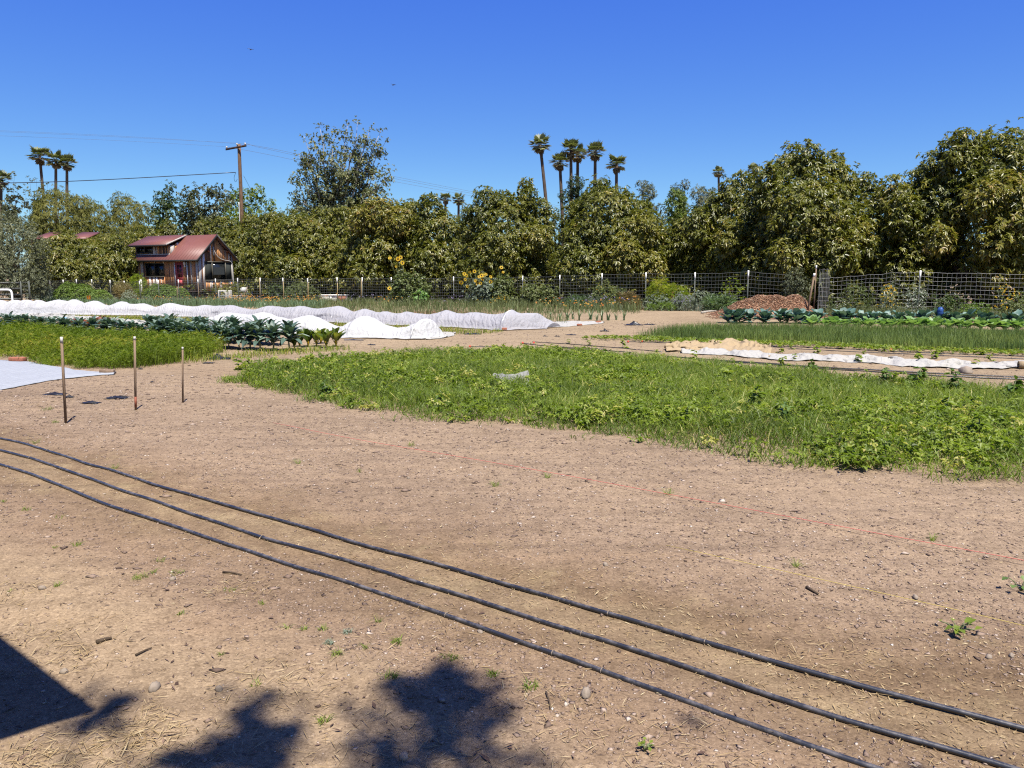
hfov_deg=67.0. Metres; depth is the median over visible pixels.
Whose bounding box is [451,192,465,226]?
fan palm
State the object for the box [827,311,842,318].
collard plant
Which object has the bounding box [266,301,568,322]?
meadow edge
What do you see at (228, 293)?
heat pump
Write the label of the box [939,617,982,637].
seedling
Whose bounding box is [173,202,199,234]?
evergreen tree
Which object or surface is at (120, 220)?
pepper tree
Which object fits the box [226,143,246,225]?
utility pole
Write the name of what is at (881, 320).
lettuce plant
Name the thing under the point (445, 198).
fan palm
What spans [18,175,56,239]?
open tree
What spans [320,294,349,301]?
wooden box
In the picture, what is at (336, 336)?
chard plant
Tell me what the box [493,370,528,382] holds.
cloth scrap
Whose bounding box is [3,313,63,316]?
fabric strip
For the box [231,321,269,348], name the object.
kale plant
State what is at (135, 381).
garden stake
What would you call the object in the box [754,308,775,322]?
collard plant
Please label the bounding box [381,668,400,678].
grass tuft
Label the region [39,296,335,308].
leek greens
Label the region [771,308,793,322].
collard plant
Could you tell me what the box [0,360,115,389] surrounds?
fabric sheet
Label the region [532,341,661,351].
drip tube
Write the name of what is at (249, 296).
meadow flowers
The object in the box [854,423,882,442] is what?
tall weed
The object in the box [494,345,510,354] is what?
tall weed
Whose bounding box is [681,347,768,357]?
fabric strip
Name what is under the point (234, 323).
kale plant
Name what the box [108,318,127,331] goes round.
kale plant
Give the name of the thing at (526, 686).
grass tuft
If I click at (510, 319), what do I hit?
row cover
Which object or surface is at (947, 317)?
collard plant
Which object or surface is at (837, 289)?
wire fence
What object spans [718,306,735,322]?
collard plant
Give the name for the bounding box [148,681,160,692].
stone
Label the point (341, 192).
sycamore tree
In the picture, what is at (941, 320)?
lettuce plant
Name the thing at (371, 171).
overhead wire
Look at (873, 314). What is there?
collard plant
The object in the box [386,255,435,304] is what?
sunflower plant
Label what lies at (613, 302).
orchard litter
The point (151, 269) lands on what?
window
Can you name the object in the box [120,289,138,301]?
silver shrub
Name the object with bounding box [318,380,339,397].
tall weed
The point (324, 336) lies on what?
chard plant
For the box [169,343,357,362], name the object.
grass
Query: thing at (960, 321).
lettuce plant
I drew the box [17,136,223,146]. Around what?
overhead wire
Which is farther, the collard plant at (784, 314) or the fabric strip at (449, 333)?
the collard plant at (784, 314)
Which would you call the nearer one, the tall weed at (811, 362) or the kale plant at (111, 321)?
the tall weed at (811, 362)
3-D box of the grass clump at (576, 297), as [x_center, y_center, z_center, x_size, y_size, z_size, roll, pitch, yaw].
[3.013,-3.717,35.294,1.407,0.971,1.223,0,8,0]
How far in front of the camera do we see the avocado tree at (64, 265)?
61.22 m
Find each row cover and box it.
[0,299,559,329]
[208,312,449,338]
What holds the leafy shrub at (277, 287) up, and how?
on the ground at (210, 634)
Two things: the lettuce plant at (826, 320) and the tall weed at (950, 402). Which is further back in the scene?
the lettuce plant at (826, 320)
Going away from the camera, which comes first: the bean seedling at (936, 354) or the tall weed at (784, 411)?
the tall weed at (784, 411)
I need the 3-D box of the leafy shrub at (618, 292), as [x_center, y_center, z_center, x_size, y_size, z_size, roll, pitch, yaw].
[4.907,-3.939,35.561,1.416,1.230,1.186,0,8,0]
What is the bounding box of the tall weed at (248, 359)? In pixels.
[239,357,257,367]
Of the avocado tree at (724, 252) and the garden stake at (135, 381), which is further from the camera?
the avocado tree at (724, 252)
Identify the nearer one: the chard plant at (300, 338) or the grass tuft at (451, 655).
the grass tuft at (451, 655)
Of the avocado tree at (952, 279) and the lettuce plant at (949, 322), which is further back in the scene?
the avocado tree at (952, 279)
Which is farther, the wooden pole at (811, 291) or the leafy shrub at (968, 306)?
the wooden pole at (811, 291)
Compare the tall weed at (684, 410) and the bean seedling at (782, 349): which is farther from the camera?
the bean seedling at (782, 349)
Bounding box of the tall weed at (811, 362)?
[806,359,818,369]
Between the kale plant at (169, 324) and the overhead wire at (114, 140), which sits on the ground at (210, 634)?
the kale plant at (169, 324)
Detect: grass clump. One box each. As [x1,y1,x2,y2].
[564,292,587,307]
[581,292,610,308]
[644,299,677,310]
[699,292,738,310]
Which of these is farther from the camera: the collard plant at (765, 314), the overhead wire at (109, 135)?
the overhead wire at (109, 135)
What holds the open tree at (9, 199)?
on the ground at (210, 634)
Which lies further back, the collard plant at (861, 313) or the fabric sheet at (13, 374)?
the collard plant at (861, 313)
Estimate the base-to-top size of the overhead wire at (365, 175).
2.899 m
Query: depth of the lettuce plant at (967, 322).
21.84 m
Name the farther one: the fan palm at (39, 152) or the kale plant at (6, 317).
the fan palm at (39, 152)
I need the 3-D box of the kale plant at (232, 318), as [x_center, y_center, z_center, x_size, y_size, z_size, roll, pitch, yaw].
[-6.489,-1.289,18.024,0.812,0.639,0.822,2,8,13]
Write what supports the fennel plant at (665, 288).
on the ground at (210, 634)
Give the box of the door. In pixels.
[175,262,183,285]
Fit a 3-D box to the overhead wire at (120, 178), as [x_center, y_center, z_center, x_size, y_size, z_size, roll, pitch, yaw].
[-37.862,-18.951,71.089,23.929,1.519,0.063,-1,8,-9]
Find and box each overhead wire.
[9,172,235,182]
[17,132,228,142]
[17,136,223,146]
[19,131,234,143]
[229,147,663,213]
[246,143,553,206]
[247,144,690,211]
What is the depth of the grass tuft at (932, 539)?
4.68 m
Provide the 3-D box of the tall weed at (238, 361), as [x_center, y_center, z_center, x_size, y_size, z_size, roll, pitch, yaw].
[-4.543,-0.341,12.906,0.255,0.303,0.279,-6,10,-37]
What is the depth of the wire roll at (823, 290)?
29.10 m
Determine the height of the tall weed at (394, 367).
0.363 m
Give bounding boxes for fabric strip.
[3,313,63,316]
[44,314,145,323]
[426,332,455,338]
[555,321,603,326]
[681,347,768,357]
[761,353,1023,368]
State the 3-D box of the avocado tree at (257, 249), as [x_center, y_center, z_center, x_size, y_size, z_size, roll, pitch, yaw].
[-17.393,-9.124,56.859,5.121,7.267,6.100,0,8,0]
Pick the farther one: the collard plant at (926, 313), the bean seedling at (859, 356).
the collard plant at (926, 313)
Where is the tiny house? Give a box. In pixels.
[127,234,238,297]
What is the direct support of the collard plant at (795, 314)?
on the ground at (210, 634)
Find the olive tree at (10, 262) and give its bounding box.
[0,206,61,301]
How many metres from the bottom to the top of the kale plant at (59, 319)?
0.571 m
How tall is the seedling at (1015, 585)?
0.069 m
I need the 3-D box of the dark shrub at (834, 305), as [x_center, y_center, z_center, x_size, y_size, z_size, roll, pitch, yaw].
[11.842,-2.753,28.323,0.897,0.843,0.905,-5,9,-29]
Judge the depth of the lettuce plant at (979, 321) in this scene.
21.64 m
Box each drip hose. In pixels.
[0,437,1023,731]
[0,449,1019,767]
[0,463,883,767]
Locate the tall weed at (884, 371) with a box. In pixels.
[876,367,897,382]
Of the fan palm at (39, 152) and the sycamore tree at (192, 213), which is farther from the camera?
the fan palm at (39, 152)
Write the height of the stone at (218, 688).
0.034 m
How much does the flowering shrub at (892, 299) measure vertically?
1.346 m
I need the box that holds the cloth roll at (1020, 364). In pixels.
[1017,361,1023,368]
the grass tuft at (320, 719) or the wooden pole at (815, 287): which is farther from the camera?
the wooden pole at (815, 287)
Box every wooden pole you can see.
[807,273,815,310]
[813,265,816,308]
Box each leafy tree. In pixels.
[223,202,235,224]
[228,183,276,236]
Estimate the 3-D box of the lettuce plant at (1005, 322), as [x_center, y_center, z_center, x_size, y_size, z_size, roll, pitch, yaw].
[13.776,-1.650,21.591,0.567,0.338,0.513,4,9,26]
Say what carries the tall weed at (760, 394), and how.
on the ground at (210, 634)
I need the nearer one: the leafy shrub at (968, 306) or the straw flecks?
the straw flecks
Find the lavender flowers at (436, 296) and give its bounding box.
[162,293,629,301]
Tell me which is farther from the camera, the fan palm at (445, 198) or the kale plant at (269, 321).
the fan palm at (445, 198)
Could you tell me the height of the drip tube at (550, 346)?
0.029 m
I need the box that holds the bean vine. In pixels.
[412,288,428,304]
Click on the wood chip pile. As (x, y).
(776, 302)
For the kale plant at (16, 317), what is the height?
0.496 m
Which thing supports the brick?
on the fabric sheet at (13, 374)
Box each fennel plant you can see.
[643,275,677,309]
[666,282,690,310]
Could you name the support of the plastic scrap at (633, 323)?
on the ground at (210, 634)
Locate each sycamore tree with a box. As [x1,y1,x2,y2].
[176,181,238,235]
[287,116,396,245]
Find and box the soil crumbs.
[0,321,1023,767]
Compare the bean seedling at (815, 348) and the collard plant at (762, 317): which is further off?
the collard plant at (762, 317)
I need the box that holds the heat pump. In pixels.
[218,290,231,298]
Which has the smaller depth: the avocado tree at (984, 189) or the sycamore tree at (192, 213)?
the avocado tree at (984, 189)
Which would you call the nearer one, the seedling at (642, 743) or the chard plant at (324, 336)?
the seedling at (642, 743)
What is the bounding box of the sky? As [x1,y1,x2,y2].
[0,0,1023,273]
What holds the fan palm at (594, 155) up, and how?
on the ground at (210, 634)
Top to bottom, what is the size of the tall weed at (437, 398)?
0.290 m
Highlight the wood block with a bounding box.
[99,369,114,373]
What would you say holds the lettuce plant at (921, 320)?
on the ground at (210, 634)
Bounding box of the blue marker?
[936,307,943,315]
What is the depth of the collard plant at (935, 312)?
24.19 m
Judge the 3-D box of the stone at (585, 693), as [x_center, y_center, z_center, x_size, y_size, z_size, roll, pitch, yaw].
[0.282,1.183,2.957,0.038,0.055,0.059,1,8,8]
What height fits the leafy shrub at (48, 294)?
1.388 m
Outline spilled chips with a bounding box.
[703,312,760,318]
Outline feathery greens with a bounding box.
[0,319,228,368]
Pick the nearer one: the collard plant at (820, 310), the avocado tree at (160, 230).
the collard plant at (820, 310)
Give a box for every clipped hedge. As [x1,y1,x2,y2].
[53,281,114,301]
[143,283,191,299]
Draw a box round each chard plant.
[291,333,299,348]
[296,329,303,345]
[299,327,315,345]
[310,329,321,346]
[313,328,330,343]
[317,329,334,345]
[330,327,345,345]
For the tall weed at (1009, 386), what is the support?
on the ground at (210, 634)
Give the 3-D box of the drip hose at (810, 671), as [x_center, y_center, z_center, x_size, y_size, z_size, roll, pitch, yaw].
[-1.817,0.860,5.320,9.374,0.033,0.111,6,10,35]
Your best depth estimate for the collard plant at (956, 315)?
23.84 m
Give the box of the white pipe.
[0,289,13,299]
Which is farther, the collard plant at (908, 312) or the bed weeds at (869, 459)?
the collard plant at (908, 312)
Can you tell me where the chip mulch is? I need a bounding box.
[401,310,467,313]
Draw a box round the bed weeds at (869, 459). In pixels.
[222,343,1023,472]
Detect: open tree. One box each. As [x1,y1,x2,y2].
[0,171,26,276]
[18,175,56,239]
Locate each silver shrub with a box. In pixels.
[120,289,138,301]
[641,292,669,310]
[669,291,694,310]
[687,287,715,310]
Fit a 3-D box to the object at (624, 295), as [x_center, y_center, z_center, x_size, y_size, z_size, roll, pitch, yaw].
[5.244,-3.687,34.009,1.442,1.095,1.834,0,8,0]
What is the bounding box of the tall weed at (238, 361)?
[232,354,245,369]
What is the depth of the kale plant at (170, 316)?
19.28 m
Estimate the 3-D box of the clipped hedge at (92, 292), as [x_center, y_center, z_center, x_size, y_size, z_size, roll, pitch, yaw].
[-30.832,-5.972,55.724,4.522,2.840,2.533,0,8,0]
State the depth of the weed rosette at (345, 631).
3.49 m
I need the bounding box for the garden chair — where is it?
[240,287,248,296]
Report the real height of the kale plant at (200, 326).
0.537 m
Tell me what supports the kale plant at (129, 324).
on the ground at (210, 634)
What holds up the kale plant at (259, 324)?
on the ground at (210, 634)
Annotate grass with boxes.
[23,293,264,301]
[64,313,501,334]
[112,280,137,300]
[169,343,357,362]
[216,342,1023,483]
[564,297,711,310]
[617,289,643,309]
[823,302,1022,319]
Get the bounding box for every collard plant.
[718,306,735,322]
[728,310,747,321]
[731,308,751,321]
[741,309,758,322]
[753,308,771,321]
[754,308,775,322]
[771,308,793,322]
[776,309,799,322]
[788,308,804,323]
[792,308,810,320]
[811,308,827,319]
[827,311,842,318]
[832,307,853,318]
[845,308,863,319]
[855,310,868,318]
[865,310,882,318]
[881,311,894,319]
[893,310,904,318]
[903,310,918,318]
[911,309,933,317]
[931,308,949,317]
[942,312,953,319]
[948,311,966,319]
[960,309,977,321]
[972,310,989,318]
[984,312,1000,319]
[998,313,1011,319]
[1008,309,1023,318]
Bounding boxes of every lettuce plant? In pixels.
[801,314,821,325]
[820,317,831,324]
[825,316,843,324]
[838,318,852,324]
[850,317,866,325]
[863,316,878,325]
[876,317,889,325]
[885,319,897,325]
[891,316,909,326]
[903,316,920,326]
[911,316,927,328]
[922,317,939,326]
[932,316,946,326]
[942,318,959,327]
[951,317,969,327]
[962,319,972,327]
[970,316,993,327]
[987,318,1004,328]
[999,319,1011,328]
[1007,317,1023,327]
[1010,320,1023,328]
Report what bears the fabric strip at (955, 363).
on the ground at (210, 634)
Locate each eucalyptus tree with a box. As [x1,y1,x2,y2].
[635,180,657,225]
[653,203,666,226]
[668,179,690,227]
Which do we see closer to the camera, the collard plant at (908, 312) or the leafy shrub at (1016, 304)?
the collard plant at (908, 312)
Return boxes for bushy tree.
[279,204,298,226]
[458,201,471,225]
[550,207,560,248]
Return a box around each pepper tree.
[17,185,101,255]
[72,197,111,236]
[93,191,158,245]
[687,183,719,221]
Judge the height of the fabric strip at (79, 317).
0.204 m
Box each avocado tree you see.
[25,230,110,297]
[64,230,138,296]
[121,218,184,282]
[191,212,263,291]
[236,208,300,299]
[260,203,351,299]
[317,191,434,300]
[402,191,469,299]
[444,176,563,300]
[544,174,673,300]
[655,212,721,299]
[682,169,785,304]
[717,138,905,308]
[844,215,965,303]
[859,117,1023,306]
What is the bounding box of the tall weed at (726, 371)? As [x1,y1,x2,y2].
[714,367,734,379]
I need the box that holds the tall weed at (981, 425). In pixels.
[958,412,992,441]
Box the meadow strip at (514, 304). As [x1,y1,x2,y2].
[138,295,646,313]
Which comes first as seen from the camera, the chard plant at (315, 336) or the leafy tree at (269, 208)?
the chard plant at (315, 336)
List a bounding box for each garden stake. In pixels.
[60,337,66,422]
[133,336,136,409]
[182,347,183,402]
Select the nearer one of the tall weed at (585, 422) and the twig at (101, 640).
the twig at (101, 640)
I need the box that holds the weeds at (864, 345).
[581,334,1023,354]
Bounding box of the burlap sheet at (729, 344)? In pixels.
[664,338,771,355]
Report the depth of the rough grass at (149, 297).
54.96 m
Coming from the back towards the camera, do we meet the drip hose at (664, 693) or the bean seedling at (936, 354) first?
the bean seedling at (936, 354)
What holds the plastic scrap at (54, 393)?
on the ground at (210, 634)
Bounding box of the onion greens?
[635,320,1023,353]
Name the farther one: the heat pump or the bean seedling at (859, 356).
the heat pump
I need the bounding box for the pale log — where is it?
[701,310,717,313]
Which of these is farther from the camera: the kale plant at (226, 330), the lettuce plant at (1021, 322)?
the lettuce plant at (1021, 322)
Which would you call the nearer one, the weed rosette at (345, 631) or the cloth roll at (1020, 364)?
the weed rosette at (345, 631)
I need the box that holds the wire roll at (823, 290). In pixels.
[818,270,829,312]
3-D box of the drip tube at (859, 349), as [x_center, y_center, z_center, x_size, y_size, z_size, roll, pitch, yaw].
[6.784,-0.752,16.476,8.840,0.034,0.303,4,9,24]
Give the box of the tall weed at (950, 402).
[930,395,962,414]
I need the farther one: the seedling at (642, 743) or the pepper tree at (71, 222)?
the pepper tree at (71, 222)
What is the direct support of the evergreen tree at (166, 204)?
on the ground at (210, 634)
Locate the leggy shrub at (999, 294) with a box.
[991,285,1023,314]
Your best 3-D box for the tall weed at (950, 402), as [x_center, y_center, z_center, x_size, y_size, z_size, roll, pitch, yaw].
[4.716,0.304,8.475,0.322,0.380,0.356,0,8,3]
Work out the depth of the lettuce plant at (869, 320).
22.44 m
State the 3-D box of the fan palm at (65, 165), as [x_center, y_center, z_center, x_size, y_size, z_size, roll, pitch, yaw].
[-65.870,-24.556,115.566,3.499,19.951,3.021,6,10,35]
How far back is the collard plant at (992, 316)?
23.64 m
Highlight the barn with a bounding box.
[31,232,115,256]
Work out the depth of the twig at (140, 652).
3.28 m
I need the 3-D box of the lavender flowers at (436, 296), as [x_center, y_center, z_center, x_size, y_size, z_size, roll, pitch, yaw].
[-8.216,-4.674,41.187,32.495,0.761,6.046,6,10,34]
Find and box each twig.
[96,637,111,643]
[135,647,151,655]
[222,571,241,574]
[545,691,550,708]
[805,585,818,593]
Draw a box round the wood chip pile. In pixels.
[707,294,840,318]
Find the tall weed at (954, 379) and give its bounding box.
[943,369,966,389]
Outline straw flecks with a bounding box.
[2,356,1023,689]
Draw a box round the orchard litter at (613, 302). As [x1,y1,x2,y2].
[106,296,1014,309]
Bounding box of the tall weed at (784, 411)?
[776,402,796,423]
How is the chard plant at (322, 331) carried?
on the ground at (210, 634)
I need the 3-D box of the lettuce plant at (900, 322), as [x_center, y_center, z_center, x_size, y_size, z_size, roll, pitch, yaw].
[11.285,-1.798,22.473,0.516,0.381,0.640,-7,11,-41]
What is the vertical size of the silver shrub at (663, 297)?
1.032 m
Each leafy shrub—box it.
[40,287,56,301]
[126,273,151,298]
[265,283,291,301]
[279,280,321,300]
[489,271,518,306]
[519,279,561,306]
[587,279,622,308]
[606,285,625,302]
[719,277,746,299]
[931,292,967,314]
[959,299,992,318]
[996,290,1023,317]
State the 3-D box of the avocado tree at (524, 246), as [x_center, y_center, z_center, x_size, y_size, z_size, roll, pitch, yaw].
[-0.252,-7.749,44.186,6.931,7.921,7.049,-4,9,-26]
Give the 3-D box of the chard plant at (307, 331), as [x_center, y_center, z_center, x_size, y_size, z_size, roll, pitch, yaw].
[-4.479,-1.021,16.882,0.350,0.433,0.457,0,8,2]
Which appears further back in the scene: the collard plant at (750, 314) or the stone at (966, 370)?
the collard plant at (750, 314)
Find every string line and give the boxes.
[666,545,1023,625]
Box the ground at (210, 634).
[0,274,1023,767]
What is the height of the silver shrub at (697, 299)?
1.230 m
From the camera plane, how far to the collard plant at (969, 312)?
23.95 m
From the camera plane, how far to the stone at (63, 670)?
3.12 m
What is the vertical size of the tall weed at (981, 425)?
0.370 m
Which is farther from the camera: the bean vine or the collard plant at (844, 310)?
the bean vine
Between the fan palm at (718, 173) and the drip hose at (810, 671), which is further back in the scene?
the fan palm at (718, 173)
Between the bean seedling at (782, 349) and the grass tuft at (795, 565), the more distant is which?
the bean seedling at (782, 349)
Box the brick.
[8,357,26,360]
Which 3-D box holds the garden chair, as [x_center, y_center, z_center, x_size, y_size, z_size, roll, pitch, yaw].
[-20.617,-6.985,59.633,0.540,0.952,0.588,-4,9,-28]
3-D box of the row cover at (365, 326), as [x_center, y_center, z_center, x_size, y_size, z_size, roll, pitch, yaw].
[-6.659,-1.776,21.877,10.961,0.533,2.145,5,10,33]
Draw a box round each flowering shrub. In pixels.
[490,292,510,305]
[874,282,899,315]
[895,282,928,312]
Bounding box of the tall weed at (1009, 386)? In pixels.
[998,375,1023,397]
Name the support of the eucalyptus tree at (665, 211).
on the ground at (210, 634)
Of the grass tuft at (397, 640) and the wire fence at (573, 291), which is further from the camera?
the wire fence at (573, 291)
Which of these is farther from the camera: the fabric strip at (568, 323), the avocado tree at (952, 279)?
the avocado tree at (952, 279)
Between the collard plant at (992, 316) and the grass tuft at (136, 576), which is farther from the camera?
the collard plant at (992, 316)
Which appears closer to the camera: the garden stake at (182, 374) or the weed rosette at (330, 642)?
the weed rosette at (330, 642)
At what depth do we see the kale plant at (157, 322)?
17.76 m
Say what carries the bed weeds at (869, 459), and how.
on the ground at (210, 634)
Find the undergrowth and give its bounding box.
[27,258,1023,310]
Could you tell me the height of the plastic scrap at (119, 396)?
0.032 m
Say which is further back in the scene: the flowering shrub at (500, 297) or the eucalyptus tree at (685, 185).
the eucalyptus tree at (685, 185)
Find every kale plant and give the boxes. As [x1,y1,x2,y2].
[0,313,11,324]
[3,315,19,323]
[12,313,32,322]
[34,316,47,325]
[42,316,57,324]
[49,314,72,326]
[55,318,72,326]
[69,317,91,330]
[81,314,101,329]
[93,317,106,327]
[96,316,120,329]
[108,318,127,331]
[120,320,138,330]
[132,323,146,330]
[139,314,155,328]
[145,316,163,329]
[146,319,162,331]
[153,316,174,333]
[158,313,177,317]
[161,322,182,334]
[165,319,188,334]
[170,319,198,332]
[180,321,198,334]
[184,315,213,323]
[188,322,210,339]
[193,317,210,325]
[202,322,225,343]
[206,317,223,330]
[209,322,234,347]
[217,325,245,348]
[218,315,243,341]
[222,325,252,348]
[223,321,245,342]
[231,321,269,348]
[241,324,277,349]
[245,315,269,343]
[256,321,293,348]
[260,319,281,344]
[271,320,308,347]
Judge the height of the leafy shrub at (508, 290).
1.886 m
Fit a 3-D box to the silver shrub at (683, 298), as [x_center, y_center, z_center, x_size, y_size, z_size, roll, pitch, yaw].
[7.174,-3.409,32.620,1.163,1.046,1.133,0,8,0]
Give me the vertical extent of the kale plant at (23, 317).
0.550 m
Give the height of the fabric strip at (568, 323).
0.075 m
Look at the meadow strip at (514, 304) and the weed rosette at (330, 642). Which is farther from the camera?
the meadow strip at (514, 304)
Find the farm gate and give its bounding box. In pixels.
[0,281,30,300]
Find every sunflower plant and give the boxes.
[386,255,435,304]
[459,266,506,304]
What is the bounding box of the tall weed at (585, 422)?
[577,416,590,429]
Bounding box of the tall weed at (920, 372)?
[904,366,928,383]
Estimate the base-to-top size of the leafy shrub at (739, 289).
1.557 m
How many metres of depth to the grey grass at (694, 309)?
32.84 m
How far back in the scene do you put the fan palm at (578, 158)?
117.13 m
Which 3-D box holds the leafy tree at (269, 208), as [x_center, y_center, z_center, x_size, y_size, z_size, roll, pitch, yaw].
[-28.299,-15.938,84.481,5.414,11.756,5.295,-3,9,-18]
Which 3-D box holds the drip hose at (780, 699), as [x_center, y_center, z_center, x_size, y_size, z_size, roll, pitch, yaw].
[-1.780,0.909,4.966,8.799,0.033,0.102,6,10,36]
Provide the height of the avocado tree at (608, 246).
7.142 m
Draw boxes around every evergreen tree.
[144,179,186,234]
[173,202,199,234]
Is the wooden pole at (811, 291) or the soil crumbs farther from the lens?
the wooden pole at (811, 291)
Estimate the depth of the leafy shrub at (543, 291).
36.65 m
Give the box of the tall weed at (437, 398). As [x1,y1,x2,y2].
[431,394,448,410]
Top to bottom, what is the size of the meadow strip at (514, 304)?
1.126 m
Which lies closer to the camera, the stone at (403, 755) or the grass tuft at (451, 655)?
the stone at (403, 755)
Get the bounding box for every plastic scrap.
[43,392,66,394]
[80,401,101,403]
[102,395,128,398]
[207,354,229,358]
[623,321,641,324]
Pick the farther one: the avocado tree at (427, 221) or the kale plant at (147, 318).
the avocado tree at (427, 221)
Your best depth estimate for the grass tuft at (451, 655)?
3.25 m
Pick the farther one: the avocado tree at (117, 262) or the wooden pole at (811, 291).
the avocado tree at (117, 262)
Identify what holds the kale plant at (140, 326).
on the ground at (210, 634)
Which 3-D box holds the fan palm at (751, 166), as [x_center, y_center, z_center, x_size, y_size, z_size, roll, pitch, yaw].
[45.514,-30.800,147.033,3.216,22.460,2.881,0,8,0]
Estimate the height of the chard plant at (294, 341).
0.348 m
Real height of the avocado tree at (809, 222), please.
7.992 m
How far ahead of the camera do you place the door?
62.63 m
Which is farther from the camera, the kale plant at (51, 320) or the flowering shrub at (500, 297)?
the flowering shrub at (500, 297)
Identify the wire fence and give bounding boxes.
[40,270,791,305]
[828,270,1023,313]
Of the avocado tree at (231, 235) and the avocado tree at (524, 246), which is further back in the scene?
the avocado tree at (231, 235)
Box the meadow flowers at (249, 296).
[146,293,638,306]
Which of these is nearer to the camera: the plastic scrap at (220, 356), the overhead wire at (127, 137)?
the plastic scrap at (220, 356)
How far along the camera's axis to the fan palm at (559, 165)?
114.44 m
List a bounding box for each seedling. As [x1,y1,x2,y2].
[637,737,653,751]
[776,345,784,352]
[777,356,790,364]
[813,346,820,352]
[854,354,862,362]
[930,350,939,358]
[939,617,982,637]
[1002,575,1023,590]
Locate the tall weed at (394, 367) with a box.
[388,366,403,374]
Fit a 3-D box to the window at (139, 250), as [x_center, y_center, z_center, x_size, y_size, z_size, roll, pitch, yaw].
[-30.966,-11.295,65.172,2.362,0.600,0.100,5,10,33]
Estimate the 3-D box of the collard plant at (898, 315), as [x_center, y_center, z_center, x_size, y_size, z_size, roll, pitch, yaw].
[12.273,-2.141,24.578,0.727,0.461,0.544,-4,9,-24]
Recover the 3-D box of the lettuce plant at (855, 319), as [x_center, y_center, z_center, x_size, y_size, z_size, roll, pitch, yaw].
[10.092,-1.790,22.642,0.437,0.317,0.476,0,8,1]
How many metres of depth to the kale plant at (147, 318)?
19.59 m
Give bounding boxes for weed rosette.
[321,638,333,644]
[338,628,354,634]
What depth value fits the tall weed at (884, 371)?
11.02 m
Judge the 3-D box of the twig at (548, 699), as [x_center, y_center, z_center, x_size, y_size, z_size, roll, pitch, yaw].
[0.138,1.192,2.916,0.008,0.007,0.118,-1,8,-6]
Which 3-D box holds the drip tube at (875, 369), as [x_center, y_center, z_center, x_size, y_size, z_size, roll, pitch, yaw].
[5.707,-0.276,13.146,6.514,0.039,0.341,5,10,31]
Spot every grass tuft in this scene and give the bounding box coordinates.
[131,571,147,580]
[311,713,340,725]
[330,644,344,660]
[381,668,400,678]
[389,633,403,645]
[436,651,459,664]
[484,668,502,677]
[489,481,504,486]
[518,677,538,690]
[782,558,815,566]
[924,533,938,540]
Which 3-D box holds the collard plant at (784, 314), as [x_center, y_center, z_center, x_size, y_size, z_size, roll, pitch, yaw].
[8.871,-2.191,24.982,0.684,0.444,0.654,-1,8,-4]
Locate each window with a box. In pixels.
[136,246,152,253]
[145,263,164,276]
[204,261,232,280]
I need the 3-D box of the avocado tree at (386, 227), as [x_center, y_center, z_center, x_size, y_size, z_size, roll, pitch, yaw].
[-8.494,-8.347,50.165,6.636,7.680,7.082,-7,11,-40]
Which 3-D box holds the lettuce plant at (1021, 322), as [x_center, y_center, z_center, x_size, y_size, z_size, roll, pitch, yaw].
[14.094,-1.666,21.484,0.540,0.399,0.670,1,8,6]
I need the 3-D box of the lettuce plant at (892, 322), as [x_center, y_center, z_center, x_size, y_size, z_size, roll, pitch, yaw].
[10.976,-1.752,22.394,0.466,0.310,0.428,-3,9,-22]
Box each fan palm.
[0,169,13,287]
[27,144,50,227]
[44,149,64,223]
[55,153,77,216]
[440,193,451,244]
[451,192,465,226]
[529,133,550,237]
[548,150,571,245]
[561,139,582,200]
[572,143,587,195]
[583,139,606,205]
[604,154,626,222]
[712,166,723,222]
[747,162,758,173]
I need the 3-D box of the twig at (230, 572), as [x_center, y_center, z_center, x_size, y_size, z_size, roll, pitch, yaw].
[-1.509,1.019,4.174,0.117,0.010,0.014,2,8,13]
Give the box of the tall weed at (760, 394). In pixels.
[737,384,767,414]
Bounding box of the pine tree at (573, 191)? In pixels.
[558,173,588,236]
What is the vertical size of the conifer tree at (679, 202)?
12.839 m
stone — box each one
[38,585,45,589]
[59,668,67,673]
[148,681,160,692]
[215,685,222,691]
[399,752,407,760]
[581,686,590,699]
[958,366,973,373]
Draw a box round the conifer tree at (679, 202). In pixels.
[663,187,688,239]
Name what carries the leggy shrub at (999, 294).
on the ground at (210, 634)
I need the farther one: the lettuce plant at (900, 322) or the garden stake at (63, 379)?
the lettuce plant at (900, 322)
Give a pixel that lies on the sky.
(680, 89)
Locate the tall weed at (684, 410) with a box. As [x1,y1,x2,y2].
[673,406,697,427]
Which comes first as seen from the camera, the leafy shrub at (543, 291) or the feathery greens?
the feathery greens
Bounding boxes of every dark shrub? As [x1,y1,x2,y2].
[780,266,811,300]
[823,298,848,316]
[834,280,875,312]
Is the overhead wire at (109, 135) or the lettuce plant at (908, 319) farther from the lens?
the overhead wire at (109, 135)
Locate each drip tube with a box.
[524,343,605,349]
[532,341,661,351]
[629,341,1023,356]
[655,340,1023,358]
[668,356,1023,377]
[706,360,1023,379]
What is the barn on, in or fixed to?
on the ground at (210, 634)
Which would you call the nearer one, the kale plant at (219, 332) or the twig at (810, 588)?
the twig at (810, 588)

